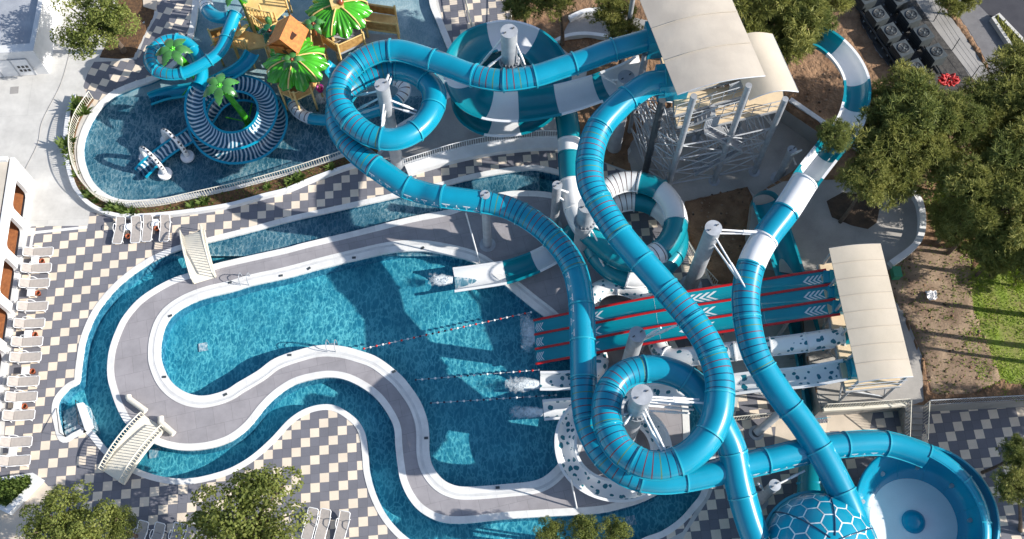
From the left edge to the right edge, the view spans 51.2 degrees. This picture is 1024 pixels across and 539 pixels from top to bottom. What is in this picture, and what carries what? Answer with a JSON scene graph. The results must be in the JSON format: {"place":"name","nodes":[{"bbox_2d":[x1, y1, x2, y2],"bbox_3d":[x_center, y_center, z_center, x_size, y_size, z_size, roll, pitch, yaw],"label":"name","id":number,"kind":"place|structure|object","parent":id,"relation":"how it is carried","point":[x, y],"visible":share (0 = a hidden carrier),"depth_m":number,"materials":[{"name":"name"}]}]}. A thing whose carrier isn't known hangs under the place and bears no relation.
{"place":"outdoors","nodes":[
{"label":"outdoors","id":0,"kind":"place"},
{"bbox_2d":[0,156,33,410],"bbox_3d":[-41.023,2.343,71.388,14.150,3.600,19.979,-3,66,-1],"label":"arcade building","id":1,"kind":"structure","parent":0,"point":[16,181],"depth_m":73.49,"materials":[{"name":"white paint"}]},
{"bbox_2d":[0,482,54,538],"bbox_3d":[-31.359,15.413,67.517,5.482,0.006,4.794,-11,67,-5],"label":"concrete deck","id":2,"kind":"structure","parent":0,"point":[9,523],"depth_m":67.41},
{"bbox_2d":[0,0,62,76],"bbox_3d":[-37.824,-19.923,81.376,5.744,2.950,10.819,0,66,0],"label":"flat roof building","id":3,"kind":"structure","parent":0,"point":[26,44],"depth_m":79.64,"materials":[{"name":"white paint"}]},
{"bbox_2d":[83,0,191,106],"bbox_3d":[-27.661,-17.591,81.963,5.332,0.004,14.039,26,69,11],"label":"checker paving","id":4,"kind":"structure","parent":0,"point":[103,79],"depth_m":81.14,"materials":[{"name":"tile"}]},
{"bbox_2d":[85,0,539,255],"bbox_3d":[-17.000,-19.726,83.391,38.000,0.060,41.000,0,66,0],"label":"kids pool floor","id":5,"kind":"structure","parent":0,"point":[417,23],"depth_m":78.62,"materials":[{"name":"tile"}]},
{"bbox_2d":[147,49,259,105],"bbox_3d":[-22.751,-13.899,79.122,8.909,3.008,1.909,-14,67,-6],"label":"kids slide","id":6,"kind":"object","parent":5,"relation":"on","point":[244,63],"visible":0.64,"depth_m":79.32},
{"bbox_2d":[134,9,287,178],"bbox_3d":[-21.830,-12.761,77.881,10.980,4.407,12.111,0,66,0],"label":"kids slide","id":7,"kind":"object","parent":5,"relation":"on","point":[261,135],"visible":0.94,"depth_m":77.56,"materials":[{"name":"plastic"}]},
{"bbox_2d":[207,0,399,111],"bbox_3d":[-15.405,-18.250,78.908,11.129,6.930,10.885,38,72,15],"label":"play structure","id":8,"kind":"object","parent":5,"relation":"on","point":[296,63],"visible":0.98,"depth_m":77.80,"materials":[{"name":"plastic"}]},
{"bbox_2d":[198,0,228,23],"bbox_3d":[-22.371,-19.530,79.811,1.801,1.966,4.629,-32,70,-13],"label":"kids slide","id":9,"kind":"object","parent":8,"relation":"attached to","point":[209,11],"visible":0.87,"depth_m":79.02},
{"bbox_2d":[285,60,410,125],"bbox_3d":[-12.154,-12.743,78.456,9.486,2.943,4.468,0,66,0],"label":"kids slide","id":10,"kind":"object","parent":8,"relation":"attached to","point":[401,96],"visible":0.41,"depth_m":78.14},
{"bbox_2d":[0,150,734,538],"bbox_3d":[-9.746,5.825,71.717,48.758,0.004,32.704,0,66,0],"label":"checker paving","id":11,"kind":"structure","parent":0,"point":[92,264],"depth_m":71.15,"materials":[{"name":"tile"}]},
{"bbox_2d":[0,473,44,514],"bbox_3d":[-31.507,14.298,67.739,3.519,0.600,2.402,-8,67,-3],"label":"planter","id":12,"kind":"object","parent":11,"relation":"on","point":[20,500],"visible":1,"depth_m":67.58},
{"bbox_2d":[14,479,116,538],"bbox_3d":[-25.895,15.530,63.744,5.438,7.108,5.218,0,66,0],"label":"tree","id":13,"kind":"object","parent":11,"relation":"on","point":[69,524],"visible":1,"depth_m":61.48,"materials":[{"name":"green plant"}]},
{"bbox_2d":[92,504,141,538],"bbox_3d":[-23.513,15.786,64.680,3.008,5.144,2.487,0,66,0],"label":"tree","id":14,"kind":"object","parent":11,"relation":"on","point":[116,529],"visible":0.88,"depth_m":63.03,"materials":[{"name":"green plant"}]},
{"bbox_2d":[174,463,312,538],"bbox_3d":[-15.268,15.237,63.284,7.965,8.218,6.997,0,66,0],"label":"tree","id":15,"kind":"object","parent":11,"relation":"on","point":[238,525],"visible":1,"depth_m":61.31,"materials":[{"name":"green plant"}]},
{"bbox_2d":[404,136,557,175],"bbox_3d":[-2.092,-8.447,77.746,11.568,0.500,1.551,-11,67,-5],"label":"promenade wall","id":16,"kind":"structure","parent":11,"relation":"on","point":[516,145],"depth_m":77.59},
{"bbox_2d":[680,220,758,289],"bbox_3d":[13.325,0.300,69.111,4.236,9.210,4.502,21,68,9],"label":"support column","id":17,"kind":"structure","parent":11,"relation":"on","point":[712,232],"depth_m":66.86,"materials":[{"name":"metal"}]},
{"bbox_2d":[731,27,875,535],"bbox_3d":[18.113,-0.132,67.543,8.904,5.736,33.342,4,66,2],"label":"tube slide","id":18,"kind":"object","parent":17,"relation":"on","point":[773,227],"visible":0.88,"depth_m":65.19,"materials":[{"name":"plastic"}]},
{"bbox_2d":[62,96,698,538],"bbox_3d":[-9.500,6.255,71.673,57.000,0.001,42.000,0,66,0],"label":"water","id":19,"kind":"structure","parent":0,"point":[384,320],"depth_m":72.45,"materials":[{"name":"liquid"}]},
{"bbox_2d":[65,179,700,538],"bbox_3d":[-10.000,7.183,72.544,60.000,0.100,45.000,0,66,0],"label":"pool floor","id":20,"kind":"structure","parent":0,"point":[413,352],"depth_m":72.69,"materials":[{"name":"tile"}]},
{"bbox_2d":[56,400,83,436],"bbox_3d":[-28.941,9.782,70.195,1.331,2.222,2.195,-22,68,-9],"label":"pool steps","id":21,"kind":"structure","parent":20,"relation":"on","point":[75,423],"depth_m":70.31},
{"bbox_2d":[114,196,682,526],"bbox_3d":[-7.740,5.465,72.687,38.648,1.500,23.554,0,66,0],"label":"island deck","id":22,"kind":"structure","parent":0,"point":[134,377],"depth_m":71.45,"materials":[{"name":"concrete"}]},
{"bbox_2d":[98,412,164,484],"bbox_3d":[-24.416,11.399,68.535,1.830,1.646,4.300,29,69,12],"label":"footbridge","id":23,"kind":"object","parent":22,"relation":"on","point":[140,437],"visible":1,"depth_m":68.55,"materials":[{"name":"beige paint"}]},
{"bbox_2d":[179,224,215,283],"bbox_3d":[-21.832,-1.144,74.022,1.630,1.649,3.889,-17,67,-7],"label":"footbridge","id":24,"kind":"object","parent":22,"relation":"on","point":[197,257],"visible":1,"depth_m":73.97,"materials":[{"name":"beige paint"}]},
{"bbox_2d":[148,240,581,499],"bbox_3d":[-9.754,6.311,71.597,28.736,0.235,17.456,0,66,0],"label":"coping","id":25,"kind":"object","parent":22,"relation":"on","point":[386,367],"visible":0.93,"depth_m":71.82,"materials":[{"name":"concrete"}]},
{"bbox_2d":[151,243,579,496],"bbox_3d":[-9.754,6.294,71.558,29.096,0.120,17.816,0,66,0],"label":"overflow gutter","id":26,"kind":"object","parent":22,"relation":"on","point":[361,359],"visible":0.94,"depth_m":71.55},
{"bbox_2d":[107,191,689,523],"bbox_3d":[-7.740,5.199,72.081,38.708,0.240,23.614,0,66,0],"label":"coping","id":27,"kind":"object","parent":22,"relation":"on","point":[262,406],"visible":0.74,"depth_m":70.36,"materials":[{"name":"concrete"}]},
{"bbox_2d":[479,190,495,251],"bbox_3d":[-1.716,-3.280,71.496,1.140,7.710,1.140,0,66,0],"label":"support column","id":28,"kind":"structure","parent":22,"relation":"on","point":[487,241],"depth_m":72.62,"materials":[{"name":"metal"}]},
{"bbox_2d":[550,181,567,227],"bbox_3d":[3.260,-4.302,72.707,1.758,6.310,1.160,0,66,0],"label":"support column","id":29,"kind":"structure","parent":22,"relation":"on","point":[557,189],"depth_m":71.47,"materials":[{"name":"metal"}]},
{"bbox_2d":[573,198,603,266],"bbox_3d":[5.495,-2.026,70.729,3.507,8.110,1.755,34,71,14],"label":"support column","id":30,"kind":"structure","parent":22,"relation":"on","point":[584,224],"depth_m":69.24,"materials":[{"name":"metal"}]},
{"bbox_2d":[443,20,688,291],"bbox_3d":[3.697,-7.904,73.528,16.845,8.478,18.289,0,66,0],"label":"body slide","id":31,"kind":"object","parent":30,"relation":"attached to","point":[486,113],"visible":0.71,"depth_m":72.52,"materials":[{"name":"plastic"}]},
{"bbox_2d":[622,324,677,359],"bbox_3d":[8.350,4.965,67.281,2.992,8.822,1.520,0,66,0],"label":"support column","id":32,"kind":"structure","parent":22,"relation":"on","point":[637,336],"depth_m":65.02,"materials":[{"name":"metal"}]},
{"bbox_2d":[622,384,703,450],"bbox_3d":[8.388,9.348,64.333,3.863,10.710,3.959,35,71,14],"label":"support column","id":33,"kind":"structure","parent":22,"relation":"on","point":[637,405],"depth_m":61.11,"materials":[{"name":"metal"}]},
{"bbox_2d":[575,69,770,538],"bbox_3d":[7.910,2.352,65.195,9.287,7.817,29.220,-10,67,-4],"label":"tube slide","id":34,"kind":"object","parent":33,"relation":"on","point":[716,428],"visible":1,"depth_m":62.41,"materials":[{"name":"plastic"}]},
{"bbox_2d":[540,278,849,390],"bbox_3d":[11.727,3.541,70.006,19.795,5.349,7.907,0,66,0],"label":"spotted slide","id":35,"kind":"object","parent":22,"relation":"on","point":[812,341],"visible":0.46,"depth_m":68.74,"materials":[{"name":"plastic"}]},
{"bbox_2d":[542,358,852,502],"bbox_3d":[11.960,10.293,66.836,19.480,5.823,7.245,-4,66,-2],"label":"spotted slide","id":36,"kind":"object","parent":22,"relation":"on","point":[581,475],"visible":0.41,"depth_m":67.38,"materials":[{"name":"plastic"}]},
{"bbox_2d":[0,0,802,538],"bbox_3d":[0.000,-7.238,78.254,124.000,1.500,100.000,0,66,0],"label":"concrete deck","id":37,"kind":"structure","parent":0,"point":[24,112],"depth_m":78.00,"materials":[{"name":"concrete"}]},
{"bbox_2d":[100,0,153,58],"bbox_3d":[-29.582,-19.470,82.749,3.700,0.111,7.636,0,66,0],"label":"planting bed","id":38,"kind":"object","parent":37,"relation":"on","point":[131,44],"visible":0.69,"depth_m":82.13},
{"bbox_2d":[49,0,141,60],"bbox_3d":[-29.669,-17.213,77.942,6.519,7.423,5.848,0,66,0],"label":"tree","id":39,"kind":"object","parent":38,"relation":"in","point":[103,21],"visible":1,"depth_m":75.50,"materials":[{"name":"green plant"}]},
{"bbox_2d":[63,94,355,219],"bbox_3d":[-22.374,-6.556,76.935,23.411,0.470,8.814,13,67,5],"label":"planter wall","id":40,"kind":"structure","parent":37,"relation":"on","point":[270,194],"depth_m":76.16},
{"bbox_2d":[69,96,377,212],"bbox_3d":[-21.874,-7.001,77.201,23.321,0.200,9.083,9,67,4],"label":"planting bed","id":41,"kind":"object","parent":37,"relation":"on","point":[215,200],"visible":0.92,"depth_m":76.50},
{"bbox_2d":[68,91,343,207],"bbox_3d":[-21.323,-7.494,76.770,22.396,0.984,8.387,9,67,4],"label":"railing","id":42,"kind":"object","parent":41,"relation":"on","point":[76,172],"visible":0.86,"depth_m":76.13,"materials":[{"name":"metal"}]},
{"bbox_2d":[77,0,451,205],"bbox_3d":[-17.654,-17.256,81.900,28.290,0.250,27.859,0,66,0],"label":"coping","id":43,"kind":"object","parent":37,"relation":"on","point":[103,102],"visible":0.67,"depth_m":79.03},
{"bbox_2d":[51,165,715,538],"bbox_3d":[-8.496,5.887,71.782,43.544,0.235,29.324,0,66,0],"label":"coping","id":44,"kind":"object","parent":37,"relation":"on","point":[286,425],"visible":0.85,"depth_m":70.45,"materials":[{"name":"concrete"}]},
{"bbox_2d":[599,70,634,152],"bbox_3d":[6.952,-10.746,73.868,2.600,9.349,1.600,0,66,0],"label":"support column","id":45,"kind":"structure","parent":37,"relation":"on","point":[614,144],"depth_m":74.67,"materials":[{"name":"metal"}]},
{"bbox_2d":[510,0,754,170],"bbox_3d":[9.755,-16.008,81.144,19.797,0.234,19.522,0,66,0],"label":"soil","id":46,"kind":"structure","parent":37,"relation":"on","point":[619,159],"depth_m":81.13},
{"bbox_2d":[500,0,546,22],"bbox_3d":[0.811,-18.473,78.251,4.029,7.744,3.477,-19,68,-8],"label":"pine tree","id":47,"kind":"object","parent":46,"relation":"on","point":[519,9],"visible":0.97,"depth_m":75.67,"materials":[{"name":"green plant"}]},
{"bbox_2d":[532,0,576,45],"bbox_3d":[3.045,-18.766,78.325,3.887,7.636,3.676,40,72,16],"label":"pine tree","id":48,"kind":"object","parent":46,"relation":"on","point":[557,6],"visible":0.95,"depth_m":75.98,"materials":[{"name":"green plant"}]},
{"bbox_2d":[585,0,638,35],"bbox_3d":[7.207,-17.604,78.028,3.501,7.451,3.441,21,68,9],"label":"pine tree","id":49,"kind":"object","parent":46,"relation":"on","point":[608,10],"visible":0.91,"depth_m":75.15,"materials":[{"name":"green plant"}]},
{"bbox_2d":[603,12,643,63],"bbox_3d":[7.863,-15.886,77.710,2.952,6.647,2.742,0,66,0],"label":"pine tree","id":50,"kind":"object","parent":46,"relation":"on","point":[617,30],"visible":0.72,"depth_m":75.25,"materials":[{"name":"green plant"}]},
{"bbox_2d":[732,0,831,66],"bbox_3d":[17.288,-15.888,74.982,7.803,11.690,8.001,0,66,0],"label":"pine tree","id":51,"kind":"object","parent":46,"relation":"on","point":[758,14],"visible":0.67,"depth_m":70.50,"materials":[{"name":"green plant"}]},
{"bbox_2d":[533,268,842,364],"bbox_3d":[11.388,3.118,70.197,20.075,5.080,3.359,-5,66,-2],"label":"lane racer","id":52,"kind":"object","parent":37,"relation":"on","point":[786,299],"visible":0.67,"depth_m":69.87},
{"bbox_2d":[621,0,798,185],"bbox_3d":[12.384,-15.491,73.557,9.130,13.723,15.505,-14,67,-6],"label":"slide tower","id":53,"kind":"structure","parent":37,"relation":"on","point":[697,47],"depth_m":68.25,"materials":[{"name":"metal"}]},
{"bbox_2d":[750,190,828,418],"bbox_3d":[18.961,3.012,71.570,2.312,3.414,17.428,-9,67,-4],"label":"half pipe","id":54,"kind":"object","parent":37,"relation":"on","point":[786,250],"visible":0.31,"depth_m":72.50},
{"bbox_2d":[380,97,556,161],"bbox_3d":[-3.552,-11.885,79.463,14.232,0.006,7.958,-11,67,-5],"label":"concrete deck","id":55,"kind":"structure","parent":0,"point":[449,128],"depth_m":78.53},
{"bbox_2d":[355,73,416,172],"bbox_3d":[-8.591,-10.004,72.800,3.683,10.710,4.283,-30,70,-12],"label":"support column","id":56,"kind":"structure","parent":55,"relation":"on","point":[386,107],"depth_m":69.91,"materials":[{"name":"metal"}]},
{"bbox_2d":[325,29,991,538],"bbox_3d":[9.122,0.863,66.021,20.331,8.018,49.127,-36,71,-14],"label":"tube slide","id":57,"kind":"object","parent":56,"relation":"on","point":[353,133],"visible":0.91,"depth_m":68.19,"materials":[{"name":"plastic"}]},
{"bbox_2d":[480,24,525,139],"bbox_3d":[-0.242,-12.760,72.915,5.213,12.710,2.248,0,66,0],"label":"support column","id":58,"kind":"structure","parent":55,"relation":"on","point":[508,58],"depth_m":68.51,"materials":[{"name":"metal"}]},
{"bbox_2d":[438,0,509,42],"bbox_3d":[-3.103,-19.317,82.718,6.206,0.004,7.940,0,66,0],"label":"checker paving","id":59,"kind":"structure","parent":0,"point":[455,18],"depth_m":82.96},
{"bbox_2d":[532,515,565,538],"bbox_3d":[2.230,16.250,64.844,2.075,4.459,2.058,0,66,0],"label":"tree","id":60,"kind":"object","parent":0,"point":[552,531],"visible":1,"depth_m":63.30,"materials":[{"name":"green plant"}]},
{"bbox_2d":[561,513,602,538],"bbox_3d":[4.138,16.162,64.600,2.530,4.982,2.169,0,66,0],"label":"tree","id":61,"kind":"object","parent":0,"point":[584,526],"visible":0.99,"depth_m":62.99,"materials":[{"name":"green plant"}]},
{"bbox_2d":[564,15,646,38],"bbox_3d":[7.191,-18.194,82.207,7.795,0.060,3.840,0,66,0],"label":"path","id":62,"kind":"structure","parent":0,"point":[581,24],"depth_m":82.41,"materials":[{"name":"grey concrete"}]},
{"bbox_2d":[596,514,633,538],"bbox_3d":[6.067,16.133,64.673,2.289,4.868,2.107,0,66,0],"label":"tree","id":63,"kind":"object","parent":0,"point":[616,530],"visible":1,"depth_m":62.94,"materials":[{"name":"green plant"}]},
{"bbox_2d":[684,187,752,284],"bbox_3d":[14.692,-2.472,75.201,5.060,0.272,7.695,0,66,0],"label":"soil","id":64,"kind":"structure","parent":0,"point":[738,213],"depth_m":75.59,"materials":[{"name":"soil"}]},
{"bbox_2d":[628,113,813,200],"bbox_3d":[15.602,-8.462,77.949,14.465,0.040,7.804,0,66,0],"label":"path","id":65,"kind":"structure","parent":0,"point":[784,138],"depth_m":77.62,"materials":[{"name":"concrete"}]},
{"bbox_2d":[750,180,923,407],"bbox_3d":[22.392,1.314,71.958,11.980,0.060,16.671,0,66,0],"label":"path","id":66,"kind":"structure","parent":0,"point":[818,231],"depth_m":73.37,"materials":[{"name":"concrete"}]},
{"bbox_2d":[827,192,879,228],"bbox_3d":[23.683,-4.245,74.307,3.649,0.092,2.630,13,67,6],"label":"planting bed","id":67,"kind":"object","parent":66,"relation":"on","point":[860,215],"visible":0.86,"depth_m":74.19,"materials":[{"name":"soil"}]},
{"bbox_2d":[834,150,896,223],"bbox_3d":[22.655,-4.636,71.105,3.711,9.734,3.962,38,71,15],"label":"pine tree","id":68,"kind":"object","parent":67,"relation":"on","point":[867,186],"visible":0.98,"depth_m":67.60,"materials":[{"name":"green plant"}]},
{"bbox_2d":[851,128,940,212],"bbox_3d":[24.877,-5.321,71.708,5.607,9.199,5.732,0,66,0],"label":"pine tree","id":69,"kind":"object","parent":67,"relation":"on","point":[906,184],"visible":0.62,"depth_m":68.14,"materials":[{"name":"green plant"}]},
{"bbox_2d":[816,243,912,402],"bbox_3d":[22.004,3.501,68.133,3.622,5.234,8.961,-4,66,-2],"label":"slide tower","id":70,"kind":"structure","parent":66,"relation":"on","point":[874,352],"depth_m":66.06,"materials":[{"name":"fabric"}]},
{"bbox_2d":[683,394,1023,538],"bbox_3d":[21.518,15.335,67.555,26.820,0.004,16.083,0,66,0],"label":"checker paving","id":71,"kind":"structure","parent":0,"point":[973,437],"depth_m":69.30,"materials":[{"name":"tile"}]},
{"bbox_2d":[756,470,804,509],"bbox_3d":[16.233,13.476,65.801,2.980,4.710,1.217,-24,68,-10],"label":"support column","id":72,"kind":"structure","parent":71,"relation":"on","point":[768,490],"depth_m":64.18,"materials":[{"name":"metal"}]},
{"bbox_2d":[765,464,876,538],"bbox_3d":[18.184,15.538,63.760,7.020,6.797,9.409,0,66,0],"label":"dome","id":73,"kind":"structure","parent":71,"relation":"on","point":[810,509],"depth_m":61.71,"materials":[{"name":"plastic"}]},
{"bbox_2d":[826,413,872,430],"bbox_3d":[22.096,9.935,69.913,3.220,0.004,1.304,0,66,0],"label":"beige pad","id":74,"kind":"object","parent":71,"relation":"on","point":[851,422],"visible":0.83,"depth_m":69.88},
{"bbox_2d":[898,400,929,440],"bbox_3d":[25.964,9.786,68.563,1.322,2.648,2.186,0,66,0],"label":"stairs","id":75,"kind":"structure","parent":71,"relation":"on","point":[911,420],"depth_m":69.06,"materials":[{"name":"grey concrete"}]},
{"bbox_2d":[856,446,999,538],"bbox_3d":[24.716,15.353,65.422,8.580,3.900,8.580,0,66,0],"label":"bowl slide","id":76,"kind":"object","parent":71,"relation":"on","point":[931,498],"visible":0.74,"depth_m":66.00,"materials":[{"name":"plastic"}]},
{"bbox_2d":[981,433,1023,473],"bbox_3d":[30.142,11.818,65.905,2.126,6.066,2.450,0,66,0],"label":"pine tree","id":77,"kind":"object","parent":71,"relation":"on","point":[1013,453],"visible":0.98,"depth_m":63.73,"materials":[{"name":"green plant"}]},
{"bbox_2d":[989,465,1023,532],"bbox_3d":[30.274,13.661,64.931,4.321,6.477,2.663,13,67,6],"label":"pine tree","id":78,"kind":"object","parent":71,"relation":"on","point":[1012,479],"visible":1,"depth_m":62.85,"materials":[{"name":"green plant"}]},
{"bbox_2d":[745,20,1023,415],"bbox_3d":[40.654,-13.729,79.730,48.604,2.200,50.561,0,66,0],"label":"raised terrace","id":79,"kind":"structure","parent":0,"point":[798,126],"depth_m":70.04,"materials":[{"name":"grey concrete"}]},
{"bbox_2d":[815,115,852,153],"bbox_3d":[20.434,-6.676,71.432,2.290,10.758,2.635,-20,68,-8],"label":"pine tree","id":80,"kind":"object","parent":79,"relation":"on","point":[835,134],"visible":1,"depth_m":67.14,"materials":[{"name":"green plant"}]},
{"bbox_2d":[822,401,906,412],"bbox_3d":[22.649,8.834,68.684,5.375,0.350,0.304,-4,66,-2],"label":"wall","id":81,"kind":"structure","parent":79,"relation":"on","point":[863,407],"depth_m":68.54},
{"bbox_2d":[849,95,927,169],"bbox_3d":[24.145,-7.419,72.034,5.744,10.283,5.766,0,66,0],"label":"pine tree","id":82,"kind":"object","parent":79,"relation":"on","point":[877,146],"visible":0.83,"depth_m":68.06,"materials":[{"name":"green plant"}]},
{"bbox_2d":[871,57,936,112],"bbox_3d":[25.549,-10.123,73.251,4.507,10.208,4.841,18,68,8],"label":"pine tree","id":83,"kind":"object","parent":79,"relation":"on","point":[883,87],"visible":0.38,"depth_m":69.64,"materials":[{"name":"green plant"}]},
{"bbox_2d":[887,191,925,267],"bbox_3d":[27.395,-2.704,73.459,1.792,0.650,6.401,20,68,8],"label":"wall","id":84,"kind":"structure","parent":79,"relation":"on","point":[921,229],"depth_m":73.09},
{"bbox_2d":[867,69,963,161],"bbox_3d":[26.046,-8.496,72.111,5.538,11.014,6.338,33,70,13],"label":"pine tree","id":85,"kind":"object","parent":79,"relation":"on","point":[925,110],"visible":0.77,"depth_m":68.11,"materials":[{"name":"green plant"}]},
{"bbox_2d":[860,0,972,91],"bbox_3d":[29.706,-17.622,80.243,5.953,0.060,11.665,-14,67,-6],"label":"gravel","id":86,"kind":"structure","parent":79,"relation":"on","point":[952,63],"depth_m":79.64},
{"bbox_2d":[895,6,921,33],"bbox_3d":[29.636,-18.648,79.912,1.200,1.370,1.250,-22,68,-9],"label":"condenser unit","id":87,"kind":"object","parent":86,"relation":"on","point":[907,19],"visible":1,"depth_m":79.45,"materials":[{"name":"metal"}]},
{"bbox_2d":[907,24,934,50],"bbox_3d":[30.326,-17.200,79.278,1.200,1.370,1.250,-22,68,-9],"label":"condenser unit","id":88,"kind":"object","parent":86,"relation":"on","point":[920,36],"visible":1,"depth_m":78.82,"materials":[{"name":"metal"}]},
{"bbox_2d":[920,43,947,69],"bbox_3d":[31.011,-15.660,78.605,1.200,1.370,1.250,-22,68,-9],"label":"condenser unit","id":89,"kind":"object","parent":86,"relation":"on","point":[933,55],"visible":0.99,"depth_m":78.14,"materials":[{"name":"metal"}]},
{"bbox_2d":[894,125,966,202],"bbox_3d":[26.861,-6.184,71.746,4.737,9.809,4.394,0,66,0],"label":"pine tree","id":90,"kind":"object","parent":79,"relation":"on","point":[939,149],"visible":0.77,"depth_m":68.01,"materials":[{"name":"green plant"}]},
{"bbox_2d":[933,0,982,18],"bbox_3d":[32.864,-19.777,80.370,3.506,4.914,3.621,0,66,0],"label":"pine tree","id":91,"kind":"object","parent":79,"relation":"on","point":[956,7],"visible":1,"depth_m":78.83,"materials":[{"name":"green plant"}]},
{"bbox_2d":[929,199,992,255],"bbox_3d":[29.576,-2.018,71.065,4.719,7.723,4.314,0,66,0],"label":"pine tree","id":92,"kind":"object","parent":79,"relation":"on","point":[952,219],"visible":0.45,"depth_m":68.59,"materials":[{"name":"green plant"}]},
{"bbox_2d":[933,152,1015,233],"bbox_3d":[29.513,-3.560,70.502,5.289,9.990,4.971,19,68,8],"label":"pine tree","id":93,"kind":"object","parent":79,"relation":"on","point":[964,181],"visible":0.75,"depth_m":67.00,"materials":[{"name":"green plant"}]},
{"bbox_2d":[957,69,1023,148],"bbox_3d":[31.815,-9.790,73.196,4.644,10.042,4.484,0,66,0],"label":"pine tree","id":94,"kind":"object","parent":79,"relation":"on","point":[982,86],"visible":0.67,"depth_m":69.57,"materials":[{"name":"green plant"}]},
{"bbox_2d":[958,163,1023,251],"bbox_3d":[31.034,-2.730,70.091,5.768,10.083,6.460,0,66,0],"label":"pine tree","id":95,"kind":"object","parent":79,"relation":"on","point":[1013,194],"visible":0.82,"depth_m":66.50,"materials":[{"name":"green plant"}]},
{"bbox_2d":[973,125,1023,206],"bbox_3d":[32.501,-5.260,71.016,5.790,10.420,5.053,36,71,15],"label":"pine tree","id":96,"kind":"object","parent":79,"relation":"on","point":[1008,155],"visible":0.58,"depth_m":67.70,"materials":[{"name":"green plant"}]},
{"bbox_2d":[976,66,1023,143],"bbox_3d":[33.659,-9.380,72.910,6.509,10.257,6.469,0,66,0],"label":"pine tree","id":97,"kind":"object","parent":79,"relation":"on","point":[1016,122],"visible":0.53,"depth_m":69.47,"materials":[{"name":"green plant"}]},
{"bbox_2d":[764,3,1023,404],"bbox_3d":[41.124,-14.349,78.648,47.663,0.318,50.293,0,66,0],"label":"soil","id":98,"kind":"structure","parent":0,"point":[854,34],"depth_m":78.06,"materials":[{"name":"soil"}]},
{"bbox_2d":[594,6,1001,394],"bbox_3d":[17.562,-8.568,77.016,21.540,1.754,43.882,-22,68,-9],"label":"stones","id":99,"kind":"object","parent":98,"relation":"on","point":[903,264],"visible":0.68,"depth_m":72.47,"materials":[{"name":"stone"}]},
{"bbox_2d":[767,0,839,66],"bbox_3d":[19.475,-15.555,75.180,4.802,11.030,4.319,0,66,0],"label":"pine tree","id":100,"kind":"object","parent":98,"relation":"on","point":[828,19],"visible":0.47,"depth_m":70.92,"materials":[{"name":"green plant"}]},
{"bbox_2d":[920,81,980,146],"bbox_3d":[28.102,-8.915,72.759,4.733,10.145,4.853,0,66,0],"label":"pine tree","id":101,"kind":"object","parent":98,"relation":"on","point":[959,101],"visible":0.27,"depth_m":68.82,"materials":[{"name":"green plant"}]},
{"bbox_2d":[944,89,997,148],"bbox_3d":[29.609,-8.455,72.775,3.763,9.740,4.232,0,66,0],"label":"pine tree","id":102,"kind":"object","parent":98,"relation":"on","point":[978,110],"visible":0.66,"depth_m":68.98,"materials":[{"name":"green plant"}]},
{"bbox_2d":[980,37,1023,115],"bbox_3d":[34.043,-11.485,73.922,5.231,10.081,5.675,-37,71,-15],"label":"pine tree","id":103,"kind":"object","parent":98,"relation":"on","point":[1010,59],"visible":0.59,"depth_m":70.83,"materials":[{"name":"green plant"}]},
{"bbox_2d":[887,245,999,393],"bbox_3d":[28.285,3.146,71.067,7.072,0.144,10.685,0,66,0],"label":"dirt","id":104,"kind":"structure","parent":0,"point":[926,257],"depth_m":71.01,"materials":[{"name":"soil"}]},
{"bbox_2d":[888,244,998,393],"bbox_3d":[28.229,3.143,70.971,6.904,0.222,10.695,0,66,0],"label":"weeds","id":105,"kind":"object","parent":104,"relation":"on","point":[933,309],"visible":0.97,"depth_m":70.88,"materials":[{"name":"green plant"}]},
{"bbox_2d":[916,0,987,79],"bbox_3d":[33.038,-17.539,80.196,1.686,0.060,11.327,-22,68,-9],"label":"path","id":106,"kind":"structure","parent":0,"point":[924,5],"depth_m":80.09,"materials":[{"name":"grey concrete"}]},
{"bbox_2d":[957,0,1004,79],"bbox_3d":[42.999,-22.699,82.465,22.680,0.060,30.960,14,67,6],"label":"road","id":107,"kind":"structure","parent":0,"point":[982,30],"depth_m":80.33,"materials":[{"name":"asphalt"}]},
{"bbox_2d":[951,253,1023,401],"bbox_3d":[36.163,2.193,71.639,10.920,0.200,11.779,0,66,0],"label":"grass ground","id":108,"kind":"structure","parent":0,"point":[1010,345],"depth_m":70.92,"materials":[{"name":"plant"}]},
{"bbox_2d":[976,209,1023,284],"bbox_3d":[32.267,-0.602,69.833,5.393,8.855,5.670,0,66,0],"label":"pine tree","id":109,"kind":"object","parent":108,"relation":"on","point":[1009,262],"visible":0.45,"depth_m":67.35,"materials":[{"name":"green plant"}]},
{"bbox_2d":[975,0,1023,36],"bbox_3d":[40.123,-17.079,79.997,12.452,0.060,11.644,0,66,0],"label":"road","id":110,"kind":"structure","parent":0,"point":[1011,12],"depth_m":81.09,"materials":[{"name":"asphalt"}]},
{"label":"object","id":111,"kind":"structure","parent":0,"visible":0},
{"bbox_2d":[155,38,210,94],"bbox_3d":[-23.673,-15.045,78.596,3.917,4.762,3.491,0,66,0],"label":"artificial palm","id":112,"kind":"object","parent":111,"relation":"in","point":[175,49],"visible":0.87,"depth_m":76.42,"materials":[{"name":"green plastic"}]},
{"bbox_2d":[203,73,252,128],"bbox_3d":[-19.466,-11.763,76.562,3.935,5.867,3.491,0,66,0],"label":"artificial palm","id":113,"kind":"object","parent":111,"relation":"in","point":[219,86],"visible":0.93,"depth_m":74.02,"materials":[{"name":"green plastic"}]},
{"bbox_3d":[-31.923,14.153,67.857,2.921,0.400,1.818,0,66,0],"label":"planting bed","id":114,"kind":"structure","parent":0,"visible":0},
{"bbox_2d":[0,474,31,506],"bbox_3d":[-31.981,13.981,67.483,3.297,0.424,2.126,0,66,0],"label":"ground cover","id":115,"kind":"object","parent":114,"relation":"on","point":[11,490],"visible":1,"depth_m":67.56,"materials":[{"name":"green plant"}]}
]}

